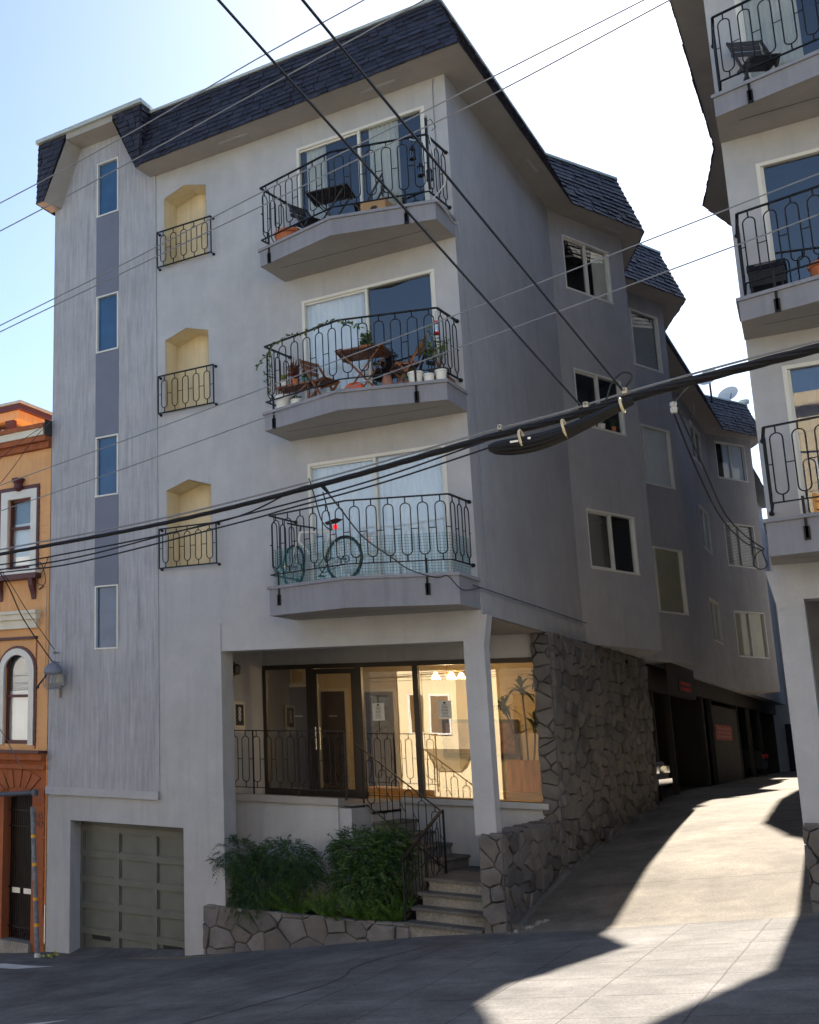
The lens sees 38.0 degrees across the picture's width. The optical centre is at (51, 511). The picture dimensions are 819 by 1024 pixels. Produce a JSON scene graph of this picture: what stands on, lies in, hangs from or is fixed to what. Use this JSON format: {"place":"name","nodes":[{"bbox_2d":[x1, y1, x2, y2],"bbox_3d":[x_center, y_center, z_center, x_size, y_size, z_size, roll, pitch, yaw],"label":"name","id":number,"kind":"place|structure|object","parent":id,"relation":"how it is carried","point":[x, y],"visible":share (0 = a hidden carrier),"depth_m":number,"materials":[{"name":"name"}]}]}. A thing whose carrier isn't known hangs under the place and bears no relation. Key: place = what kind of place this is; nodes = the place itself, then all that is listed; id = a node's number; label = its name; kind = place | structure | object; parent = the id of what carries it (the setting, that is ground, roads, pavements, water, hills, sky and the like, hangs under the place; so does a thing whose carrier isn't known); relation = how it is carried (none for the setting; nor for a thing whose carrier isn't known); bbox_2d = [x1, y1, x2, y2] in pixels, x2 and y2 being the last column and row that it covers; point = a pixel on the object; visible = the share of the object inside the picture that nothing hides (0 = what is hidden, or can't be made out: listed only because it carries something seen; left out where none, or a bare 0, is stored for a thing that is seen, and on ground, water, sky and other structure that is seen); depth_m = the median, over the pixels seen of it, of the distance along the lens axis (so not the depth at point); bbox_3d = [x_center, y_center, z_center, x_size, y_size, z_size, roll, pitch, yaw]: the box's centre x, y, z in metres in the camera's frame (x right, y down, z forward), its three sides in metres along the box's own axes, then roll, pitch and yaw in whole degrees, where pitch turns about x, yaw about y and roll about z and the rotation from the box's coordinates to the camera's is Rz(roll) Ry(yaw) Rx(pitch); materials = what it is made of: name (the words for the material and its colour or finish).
{"place":"outdoors","nodes":[
{"label":"outdoors","id":0,"kind":"place"},
{"bbox_2d":[44,905,44,943],"bbox_3d":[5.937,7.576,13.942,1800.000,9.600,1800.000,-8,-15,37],"label":"ground","id":1,"kind":"structure","parent":0,"point":[44,924],"depth_m":38.05,"materials":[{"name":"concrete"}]},
{"bbox_2d":[36,0,785,955],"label":"apartment building","id":2,"kind":"structure","parent":1,"relation":"on","point":[630,548],"depth_m":18.70,"materials":[{"name":"grey paint"}]},
{"bbox_2d":[36,651,63,697],"bbox_3d":[0.046,2.898,19.419,0.546,0.830,0.370,-8,-15,37],"label":"weatherhead","id":3,"kind":"object","parent":2,"relation":"attached to","point":[54,669],"visible":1,"depth_m":19.29,"materials":[{"name":"metal"}]},
{"bbox_2d":[94,584,117,649],"bbox_3d":[0.993,1.855,19.153,0.500,1.130,0.100,-8,-15,37],"label":"slit window","id":4,"kind":"structure","parent":2,"relation":"in","point":[106,596],"depth_m":19.18,"materials":[{"name":"blue glass"}]},
{"bbox_2d":[95,433,117,497],"bbox_3d":[1.030,-0.837,19.714,0.500,1.130,0.100,-8,-15,37],"label":"slit window","id":5,"kind":"structure","parent":2,"relation":"in","point":[106,459],"depth_m":19.75,"materials":[{"name":"blue glass"}]},
{"bbox_2d":[96,291,117,353],"bbox_3d":[1.067,-3.529,20.274,0.500,1.130,0.100,-8,-15,37],"label":"slit window","id":6,"kind":"structure","parent":2,"relation":"in","point":[106,305],"depth_m":20.31,"materials":[{"name":"blue glass"}]},
{"bbox_2d":[96,156,118,217],"bbox_3d":[1.105,-6.221,20.834,0.500,1.130,0.100,-8,-15,37],"label":"slit window","id":7,"kind":"structure","parent":2,"relation":"in","point":[107,186],"depth_m":20.86,"materials":[{"name":"blue glass"}]},
{"bbox_2d":[80,821,184,948],"bbox_3d":[1.437,6.489,18.224,2.280,2.450,0.112,-8,-15,37],"label":"garage door","id":8,"kind":"structure","parent":2,"relation":"in","point":[132,876],"depth_m":18.30,"materials":[{"name":"paint"}]},
{"bbox_2d":[234,701,244,731],"bbox_3d":[3.385,3.683,19.506,0.044,0.540,0.410,-8,-15,37],"label":"framed sign","id":9,"kind":"object","parent":2,"relation":"attached to","point":[239,715],"visible":0.98,"depth_m":19.49,"materials":[{"name":"beige"}]},
{"bbox_2d":[274,227,299,240],"bbox_3d":[3.859,-4.394,17.676,0.432,0.330,0.432,-8,-15,37],"label":"plant pot","id":10,"kind":"object","parent":2,"relation":"on","point":[285,233],"visible":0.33,"depth_m":17.53,"materials":[{"name":"ceramic"}]},
{"bbox_2d":[276,381,316,399],"bbox_3d":[3.861,-1.766,17.047,0.560,0.430,0.320,-8,-15,37],"label":"plant stand","id":11,"kind":"object","parent":2,"relation":"on","point":[300,387],"visible":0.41,"depth_m":17.01,"materials":[{"name":"brown wood"}]},
{"bbox_2d":[285,358,302,383],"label":"potted plant","id":12,"kind":"object","parent":11,"relation":"on","point":[295,371],"visible":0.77,"depth_m":17.08,"materials":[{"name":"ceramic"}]},
{"bbox_2d":[287,203,320,228],"bbox_3d":[4.158,-4.657,17.536,0.422,0.819,0.510,8,-14,-30],"label":"folding chair","id":13,"kind":"object","parent":2,"relation":"on","point":[308,222],"visible":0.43,"depth_m":17.60,"materials":[{"name":"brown wood"}]},
{"bbox_2d":[289,684,321,788],"bbox_3d":[5.239,4.720,22.844,0.910,2.160,0.076,-8,-15,37],"label":"inner door","id":14,"kind":"structure","parent":2,"relation":"in","point":[297,692],"depth_m":22.84,"materials":[{"name":"metal"}]},
{"bbox_2d":[255,318,363,393],"bbox_3d":[3.894,-2.397,16.613,0.237,0.889,1.974,10,-15,-38],"label":"railing vine","id":15,"kind":"object","parent":2,"relation":"attached to","point":[342,322],"visible":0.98,"depth_m":17.04,"materials":[{"name":"green plant"}]},
{"bbox_2d":[236,793,401,911],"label":"entrance terrace","id":16,"kind":"structure","parent":2,"relation":"attached to","point":[312,821],"depth_m":17.35,"materials":[{"name":"grey paint"}]},
{"bbox_2d":[234,730,348,800],"bbox_3d":[3.770,4.105,17.700,2.240,1.068,0.034,-8,-15,37],"label":"porch railing","id":17,"kind":"object","parent":16,"relation":"on","point":[298,768],"visible":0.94,"depth_m":17.57,"materials":[{"name":"black metal"}]},
{"bbox_2d":[299,359,339,397],"bbox_3d":[4.202,-2.002,16.891,0.422,0.858,0.510,8,-14,-33],"label":"folding chair","id":18,"kind":"object","parent":2,"relation":"on","point":[316,382],"visible":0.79,"depth_m":16.92,"materials":[{"name":"brown wood"}]},
{"bbox_2d":[283,518,362,583],"bbox_3d":[4.083,0.634,16.398,1.592,0.971,0.589,-9,-15,40],"label":"bicycle","id":19,"kind":"object","parent":2,"relation":"on","point":[355,541],"visible":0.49,"depth_m":16.21,"materials":[{"name":"white paint"}]},
{"bbox_2d":[305,182,355,218],"bbox_3d":[4.432,-4.691,17.155,0.660,0.725,0.500,-6,-14,30],"label":"folding table","id":20,"kind":"object","parent":2,"relation":"on","point":[340,192],"visible":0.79,"depth_m":17.17,"materials":[{"name":"brown wood"}]},
{"bbox_2d":[318,688,351,788],"bbox_3d":[5.846,4.681,22.370,0.630,2.060,0.076,-8,-15,37],"label":"inner door","id":21,"kind":"structure","parent":2,"relation":"in","point":[333,702],"depth_m":22.35,"materials":[{"name":"wood"}]},
{"bbox_2d":[312,668,359,797],"bbox_3d":[5.075,3.931,19.382,0.810,2.250,0.123,-8,-15,37],"label":"lobby door","id":22,"kind":"structure","parent":2,"relation":"in","point":[353,793],"depth_m":19.41,"materials":[{"name":"brown metal"}]},
{"bbox_2d":[335,344,390,388],"bbox_3d":[4.723,-2.051,16.371,0.720,0.746,0.560,-6,-13,29],"label":"folding table","id":23,"kind":"object","parent":2,"relation":"on","point":[363,355],"visible":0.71,"depth_m":16.38,"materials":[{"name":"brown wood"}]},
{"bbox_2d":[296,105,429,229],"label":"sliding door","id":24,"kind":"structure","parent":2,"relation":"in","point":[304,154],"depth_m":18.14,"materials":[{"name":"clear glass"}]},
{"bbox_2d":[301,268,438,398],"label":"sliding door","id":25,"kind":"structure","parent":2,"relation":"in","point":[417,290],"depth_m":17.56,"materials":[{"name":"clear glass"}]},
{"bbox_2d":[273,532,470,585],"bbox_3d":[4.557,0.716,15.844,2.744,0.544,1.004,-8,-15,37],"label":"green screen","id":26,"kind":"object","parent":2,"relation":"attached to","point":[368,565],"visible":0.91,"depth_m":15.38,"materials":[{"name":"fabric"}]},
{"bbox_2d":[357,197,393,210],"bbox_3d":[5.016,-4.629,16.789,0.490,0.460,0.466,-8,-15,37],"label":"cardboard box","id":27,"kind":"object","parent":2,"relation":"on","point":[375,204],"visible":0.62,"depth_m":16.58,"materials":[{"name":"brown cardboard"}]},
{"bbox_2d":[372,703,384,719],"bbox_3d":[5.727,3.496,18.992,0.210,0.300,0.006,-8,-15,37],"label":"paper notice","id":28,"kind":"object","parent":2,"relation":"attached to","point":[378,710],"visible":1,"depth_m":18.99,"materials":[{"name":"white paper"}]},
{"bbox_2d":[307,444,452,580],"bbox_3d":[4.946,0.106,16.427,2.170,2.010,0.131,-8,-15,37],"label":"sliding door","id":29,"kind":"structure","parent":2,"relation":"in","point":[433,480],"depth_m":16.40,"materials":[{"name":"clear glass"}]},
{"bbox_2d":[363,688,400,791],"bbox_3d":[6.627,4.577,21.770,0.690,2.040,0.076,-8,-15,37],"label":"inner door","id":30,"kind":"structure","parent":2,"relation":"in","point":[382,736],"depth_m":21.73,"materials":[{"name":"wood"}]},
{"bbox_2d":[390,334,426,383],"bbox_3d":[5.290,-2.153,16.093,0.510,0.858,0.422,0,-12,5],"label":"folding chair","id":31,"kind":"object","parent":2,"relation":"on","point":[404,363],"visible":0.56,"depth_m":15.98,"materials":[{"name":"brown wood"}]},
{"bbox_2d":[371,809,484,937],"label":"entrance stairs","id":32,"kind":"structure","parent":2,"relation":"attached to","point":[452,902],"depth_m":15.53,"materials":[{"name":"concrete"}]},
{"bbox_2d":[354,743,447,873],"bbox_3d":[5.487,4.627,17.096,1.410,1.926,0.068,-9,-15,39],"label":"stair railing","id":33,"kind":"object","parent":32,"relation":"on","point":[443,837],"visible":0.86,"depth_m":17.07,"materials":[{"name":"black metal"}]},
{"bbox_2d":[400,810,442,921],"bbox_3d":[5.459,5.197,15.896,0.052,1.540,1.589,-9,-15,39],"label":"stair handrail","id":34,"kind":"object","parent":32,"relation":"on","point":[418,839],"visible":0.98,"depth_m":15.78,"materials":[{"name":"black metal"}]},
{"bbox_2d":[424,116,435,189],"bbox_3d":[5.671,-5.369,16.164,0.163,1.203,0.067,0,-12,6],"label":"umbrella pole","id":35,"kind":"object","parent":2,"relation":"attached to","point":[427,156],"visible":0.94,"depth_m":16.16,"materials":[{"name":"white metal"}]},
{"bbox_2d":[416,326,450,378],"bbox_3d":[5.560,-2.297,15.758,0.512,0.990,0.432,-8,-15,37],"label":"climbing plant","id":36,"kind":"object","parent":2,"relation":"on","point":[438,361],"visible":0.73,"depth_m":15.74,"materials":[{"name":"green plant"}]},
{"bbox_2d":[438,701,451,718],"bbox_3d":[6.639,3.334,18.302,0.210,0.300,0.006,-8,-15,37],"label":"paper notice","id":37,"kind":"object","parent":2,"relation":"attached to","point":[444,708],"visible":1,"depth_m":18.30,"materials":[{"name":"white paper"}]},
{"bbox_2d":[431,665,465,679],"bbox_3d":[7.231,2.866,19.809,0.626,0.352,0.606,-8,-15,37],"label":"chandelier","id":38,"kind":"object","parent":2,"relation":"hanging from","point":[450,675],"visible":0.99,"depth_m":19.68,"materials":[{"name":"white glass"}]},
{"bbox_2d":[442,719,519,757],"bbox_3d":[8.154,4.296,20.613,1.400,0.700,0.060,-8,-15,37],"label":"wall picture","id":39,"kind":"object","parent":2,"relation":"attached to","point":[456,742],"depth_m":20.71,"materials":[{"name":"wood"}]},
{"bbox_2d":[507,760,541,791],"bbox_3d":[7.915,4.357,17.904,0.560,0.509,0.550,-8,-15,37],"label":"planter box","id":40,"kind":"object","parent":2,"relation":"on","point":[524,775],"visible":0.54,"depth_m":17.71,"materials":[{"name":"brown wood"}]},
{"bbox_2d":[493,670,539,760],"bbox_3d":[7.856,3.432,18.164,1.302,1.552,0.646,-8,-15,37],"label":"lobby palm","id":41,"kind":"object","parent":40,"relation":"on","point":[503,707],"visible":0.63,"depth_m":18.15,"materials":[{"name":"green plant"}]},
{"bbox_2d":[562,234,613,304],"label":"window","id":42,"kind":"structure","parent":2,"relation":"in","point":[593,280],"depth_m":21.96,"materials":[{"name":"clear glass"}]},
{"bbox_2d":[573,367,626,436],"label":"window","id":43,"kind":"structure","parent":2,"relation":"in","point":[589,386],"depth_m":21.50,"materials":[{"name":"clear glass"}]},
{"bbox_2d":[586,508,640,575],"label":"window","id":44,"kind":"structure","parent":2,"relation":"in","point":[612,536],"depth_m":21.06,"materials":[{"name":"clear glass"}]},
{"bbox_2d":[628,307,663,373],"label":"window","id":45,"kind":"structure","parent":2,"relation":"in","point":[644,329],"depth_m":25.24,"materials":[{"name":"clear glass"}]},
{"bbox_2d":[640,423,675,489],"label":"window","id":46,"kind":"structure","parent":2,"relation":"in","point":[656,442],"depth_m":24.65,"materials":[{"name":"grey glass"}]},
{"bbox_2d":[652,546,689,615],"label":"window","id":47,"kind":"structure","parent":2,"relation":"in","point":[671,590],"depth_m":24.04,"materials":[{"name":"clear glass"}]},
{"bbox_2d":[689,420,702,467],"bbox_3d":[20.060,-2.072,34.381,0.718,1.200,2.001,-8,-15,37],"label":"window","id":48,"kind":"structure","parent":2,"relation":"in","point":[695,435],"depth_m":34.89,"materials":[{"name":"clear glass"}]},
{"bbox_2d":[698,503,713,555],"bbox_3d":[20.241,0.564,33.660,0.149,1.350,2.000,-8,-15,38],"label":"window","id":49,"kind":"structure","parent":2,"relation":"in","point":[704,516],"depth_m":34.06,"materials":[{"name":"clear glass"}]},
{"bbox_2d":[709,597,723,644],"bbox_3d":[20.221,3.327,33.071,0.103,1.300,2.000,-8,-15,38],"label":"window","id":50,"kind":"structure","parent":2,"relation":"in","point":[714,606],"depth_m":33.47,"materials":[{"name":"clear glass"}]},
{"bbox_2d":[714,724,732,740],"bbox_3d":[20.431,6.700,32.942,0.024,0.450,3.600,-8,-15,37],"label":"warning sign","id":51,"kind":"object","parent":2,"relation":"attached to","point":[723,732],"visible":1,"depth_m":32.79,"materials":[{"name":"red metal"}]},
{"bbox_2d":[718,386,737,399],"bbox_3d":[23.172,-3.774,37.110,0.365,1.133,0.632,4,-12,-14],"label":"satellite dish","id":52,"kind":"object","parent":2,"relation":"on","point":[730,393],"visible":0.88,"depth_m":37.22,"materials":[{"name":"white metal"}]},
{"bbox_2d":[714,440,748,482],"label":"window","id":53,"kind":"structure","parent":2,"relation":"in","point":[730,458],"depth_m":36.61,"materials":[{"name":"clear glass"}]},
{"bbox_2d":[724,522,758,568],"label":"window","id":54,"kind":"structure","parent":2,"relation":"in","point":[739,554],"depth_m":35.99,"materials":[{"name":"clear glass"}]},
{"bbox_2d":[734,610,769,658],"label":"window","id":55,"kind":"structure","parent":2,"relation":"in","point":[751,633],"depth_m":35.30,"materials":[{"name":"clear glass"}]},
{"bbox_2d":[0,0,363,203],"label":"overhead wire","id":56,"kind":"object","parent":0,"point":[187,99],"visible":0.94,"depth_m":9.77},
{"bbox_2d":[0,0,424,231],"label":"overhead wire","id":57,"kind":"object","parent":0,"point":[220,112],"visible":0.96,"depth_m":9.27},
{"bbox_2d":[0,933,498,957],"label":"sidewalk margin","id":58,"kind":"object","parent":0,"point":[106,952],"visible":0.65,"depth_m":17.57,"materials":[{"name":"concrete"}]},
{"bbox_2d":[0,419,51,952],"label":"orange house","id":59,"kind":"structure","parent":58,"relation":"on","point":[23,714],"depth_m":20.09,"materials":[{"name":"orange paint"}]},
{"bbox_2d":[0,646,36,744],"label":"arched window","id":60,"kind":"structure","parent":59,"relation":"in","point":[21,697],"depth_m":20.18,"materials":[{"name":"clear glass"}]},
{"bbox_2d":[0,789,37,796],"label":"entry bar","id":61,"kind":"object","parent":59,"relation":"attached to","point":[33,792],"visible":1,"depth_m":18.99,"materials":[{"name":"grey metal"}]},
{"bbox_2d":[0,477,40,601],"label":"window","id":62,"kind":"structure","parent":59,"relation":"in","point":[25,521],"depth_m":20.78,"materials":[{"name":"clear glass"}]},
{"bbox_2d":[203,904,409,954],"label":"planter wall","id":63,"kind":"structure","parent":58,"relation":"on","point":[270,930],"depth_m":16.16,"materials":[{"name":"stone"}]},
{"bbox_2d":[239,894,422,921],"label":"planter soil","id":64,"kind":"structure","parent":63,"relation":"in","point":[413,914],"depth_m":16.61,"materials":[{"name":"brown soil"}]},
{"bbox_2d":[204,834,330,933],"bbox_3d":[3.382,5.788,16.732,1.999,1.624,1.055,-4,-13,24],"label":"feathery shrub","id":65,"kind":"object","parent":64,"relation":"on","point":[283,867],"visible":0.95,"depth_m":16.62,"materials":[{"name":"green plant"}]},
{"bbox_2d":[259,879,326,913],"bbox_3d":[3.715,5.769,16.340,1.171,0.632,0.728,1,-12,-3],"label":"foxtail fern","id":66,"kind":"object","parent":64,"relation":"on","point":[303,908],"visible":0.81,"depth_m":16.37,"materials":[{"name":"green plant"}]},
{"bbox_2d":[302,886,355,920],"bbox_3d":[4.158,5.736,15.922,0.856,0.534,0.889,7,-13,-26],"label":"foxtail fern","id":67,"kind":"object","parent":64,"relation":"on","point":[330,907],"visible":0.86,"depth_m":15.96,"materials":[{"name":"green plant"}]},
{"bbox_2d":[332,888,391,920],"bbox_3d":[4.471,5.691,15.691,0.983,0.520,0.743,-8,-15,37],"label":"foxtail fern","id":68,"kind":"object","parent":64,"relation":"on","point":[358,914],"visible":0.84,"depth_m":15.64,"materials":[{"name":"green plant"}]},
{"bbox_2d":[322,820,424,911],"bbox_3d":[4.774,5.304,16.178,1.484,1.387,1.200,-8,-15,37],"label":"leafy shrub","id":69,"kind":"object","parent":64,"relation":"on","point":[379,870],"visible":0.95,"depth_m":16.02,"materials":[{"name":"green plant"}]},
{"bbox_2d":[361,894,416,921],"bbox_3d":[4.797,5.659,15.486,0.821,0.467,0.556,-4,-13,24],"label":"foxtail fern","id":70,"kind":"object","parent":64,"relation":"on","point":[388,915],"visible":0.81,"depth_m":15.43,"materials":[{"name":"green plant"}]},
{"bbox_2d":[0,0,643,325],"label":"overhead wire","id":71,"kind":"object","parent":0,"point":[339,153],"visible":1,"depth_m":8.71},
{"bbox_2d":[0,0,670,331],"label":"overhead wire","id":72,"kind":"object","parent":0,"point":[356,159],"visible":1,"depth_m":8.36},
{"bbox_2d":[0,0,766,518],"label":"sky","id":73,"kind":"structure","parent":0,"point":[624,105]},
{"bbox_2d":[0,214,818,510],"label":"overhead wire","id":74,"kind":"object","parent":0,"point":[439,354],"visible":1,"depth_m":9.74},
{"bbox_2d":[0,173,818,485],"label":"overhead wire","id":75,"kind":"object","parent":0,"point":[438,321],"visible":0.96,"depth_m":9.99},
{"bbox_2d":[0,916,818,1023],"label":"sidewalk","id":76,"kind":"structure","parent":0,"point":[760,971],"depth_m":11.08,"materials":[{"name":"concrete"}]},
{"bbox_2d":[30,807,40,957],"bbox_3d":[-0.269,6.301,18.516,0.262,2.453,0.120,-8,-15,37],"label":"taped pole","id":77,"kind":"object","parent":76,"relation":"on","point":[37,954],"visible":1,"depth_m":18.48,"materials":[{"name":"brown wood"}]},
{"bbox_2d":[184,945,430,1023],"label":"pavement crack","id":78,"kind":"object","parent":76,"relation":"on","point":[302,991],"visible":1,"depth_m":11.40,"materials":[{"name":"black asphalt"}]},
{"bbox_2d":[0,343,818,555],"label":"cable bundle","id":79,"kind":"object","parent":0,"point":[790,355],"visible":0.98,"depth_m":8.46,"materials":[{"name":"black rubber"}]},
{"bbox_2d":[0,484,310,564],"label":"telephone wire","id":80,"kind":"object","parent":79,"relation":"attached to","point":[132,540],"visible":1,"depth_m":10.66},
{"bbox_2d":[217,0,580,405],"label":"service wire","id":81,"kind":"object","parent":79,"relation":"attached to","point":[230,13],"visible":1,"depth_m":6.88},
{"bbox_2d":[0,340,818,549],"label":"messenger wire","id":82,"kind":"object","parent":79,"relation":"attached to","point":[672,379],"visible":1,"depth_m":8.81,"materials":[{"name":"black metal"}]},
{"bbox_2d":[622,387,627,394],"bbox_3d":[4.257,-0.896,8.052,0.032,0.042,0.090,-8,-15,37],"label":"cable clamp","id":83,"kind":"object","parent":82,"relation":"attached to","point":[625,390],"visible":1,"depth_m":8.03,"materials":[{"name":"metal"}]},
{"bbox_2d":[301,0,622,390],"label":"service wire","id":84,"kind":"object","parent":83,"relation":"attached to","point":[323,25],"visible":1,"depth_m":6.68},
{"bbox_2d":[488,397,633,454],"bbox_3d":[3.860,-0.636,8.252,1.040,0.320,0.185,-8,-15,37],"label":"cable splice","id":85,"kind":"object","parent":79,"relation":"attached to","point":[535,442],"visible":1,"depth_m":8.22,"materials":[{"name":"black rubber"}]},
{"bbox_2d":[0,441,484,569],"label":"telephone wire","id":86,"kind":"object","parent":85,"relation":"attached to","point":[255,511],"visible":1,"depth_m":9.70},
{"bbox_2d":[0,446,490,572],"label":"telephone wire","id":87,"kind":"object","parent":85,"relation":"attached to","point":[259,516],"visible":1,"depth_m":9.60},
{"bbox_2d":[670,402,677,413],"bbox_3d":[5.533,-0.929,9.643,0.060,0.110,0.057,-8,-15,37],"label":"insulator","id":88,"kind":"object","parent":79,"relation":"attached to","point":[673,408],"visible":0.99,"depth_m":9.62,"materials":[{"name":"white ceramic"}]},
{"bbox_2d":[673,413,762,550],"bbox_3d":[6.862,-0.217,11.154,0.103,0.707,4.209,-9,-15,40],"label":"drop wire","id":89,"kind":"object","parent":88,"relation":"attached to","point":[677,422],"visible":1,"depth_m":10.62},
{"bbox_2d":[677,410,764,548],"bbox_3d":[6.888,-0.231,11.136,0.099,0.669,4.208,-9,-15,40],"label":"drop wire","id":90,"kind":"object","parent":88,"relation":"attached to","point":[684,424],"visible":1,"depth_m":10.51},
{"bbox_2d":[496,772,818,935],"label":"driveway","id":91,"kind":"structure","parent":0,"point":[733,851],"depth_m":15.54,"materials":[{"name":"concrete"}]},
{"bbox_2d":[512,804,658,929],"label":"driveway kerb","id":92,"kind":"structure","parent":91,"relation":"on","point":[521,921],"depth_m":16.18,"materials":[{"name":"concrete"}]},
{"bbox_2d":[669,0,818,912],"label":"apartment building","id":93,"kind":"structure","parent":91,"relation":"on","point":[763,128],"depth_m":13.49,"materials":[{"name":"grey paint"}]},
{"bbox_2d":[726,40,780,80],"bbox_3d":[9.048,-5.757,13.914,0.422,0.967,0.527,-1,-12,9],"label":"folding chair","id":94,"kind":"object","parent":93,"relation":"on","point":[760,57],"visible":0.74,"depth_m":14.00,"materials":[{"name":"black wood"}]},
{"bbox_2d":[746,258,787,293],"bbox_3d":[8.815,-2.823,13.334,0.400,0.460,0.418,-8,-15,37],"label":"barbecue grill","id":95,"kind":"object","parent":93,"relation":"on","point":[766,283],"visible":0.58,"depth_m":13.25,"materials":[{"name":"black metal"}]},
{"bbox_2d":[734,0,818,77],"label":"sliding door","id":96,"kind":"structure","parent":93,"relation":"in","point":[786,5],"depth_m":14.35,"materials":[{"name":"clear glass"}]},
{"bbox_2d":[755,148,818,282],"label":"sliding door","id":97,"kind":"structure","parent":93,"relation":"in","point":[774,174],"depth_m":14.63,"materials":[{"name":"clear glass"}]},
{"bbox_2d":[782,360,818,513],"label":"sliding door","id":98,"kind":"structure","parent":93,"relation":"in","point":[801,380],"depth_m":13.31,"materials":[{"name":"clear glass"}]},
{"bbox_2d":[662,774,767,798],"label":"carport ground","id":99,"kind":"structure","parent":0,"point":[667,791],"depth_m":29.47,"materials":[{"name":"concrete"}]},
{"bbox_2d":[656,760,672,785],"bbox_3d":[11.290,5.700,24.358,4.390,1.422,1.780,-8,-15,37],"label":"parked car","id":100,"kind":"object","parent":99,"relation":"on","point":[662,776],"visible":0.06,"depth_m":23.20,"materials":[{"name":"paint"}]},
{"bbox_2d":[741,747,768,776],"bbox_3d":[24.262,9.210,40.755,4.390,1.422,1.780,-8,-15,37],"label":"parked car","id":101,"kind":"object","parent":99,"relation":"on","point":[761,759],"visible":0.2,"depth_m":39.04,"materials":[{"name":"paint"}]},
{"bbox_2d":[764,529,796,771],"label":"building","id":102,"kind":"structure","parent":99,"relation":"on","point":[784,741],"depth_m":46.49,"materials":[{"name":"grey paint"}]},
{"bbox_3d":[2.409,-0.198,9.535,0.068,0.092,0.077,-8,-15,37],"label":"wire end clamp","id":103,"kind":"object","parent":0,"visible":0},
{"bbox_2d":[329,494,586,623],"bbox_3d":[5.680,0.966,14.729,0.806,0.212,12.514,-7,-14,35],"label":"balcony service wire","id":104,"kind":"object","parent":103,"relation":"attached to","point":[441,576],"visible":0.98,"depth_m":14.35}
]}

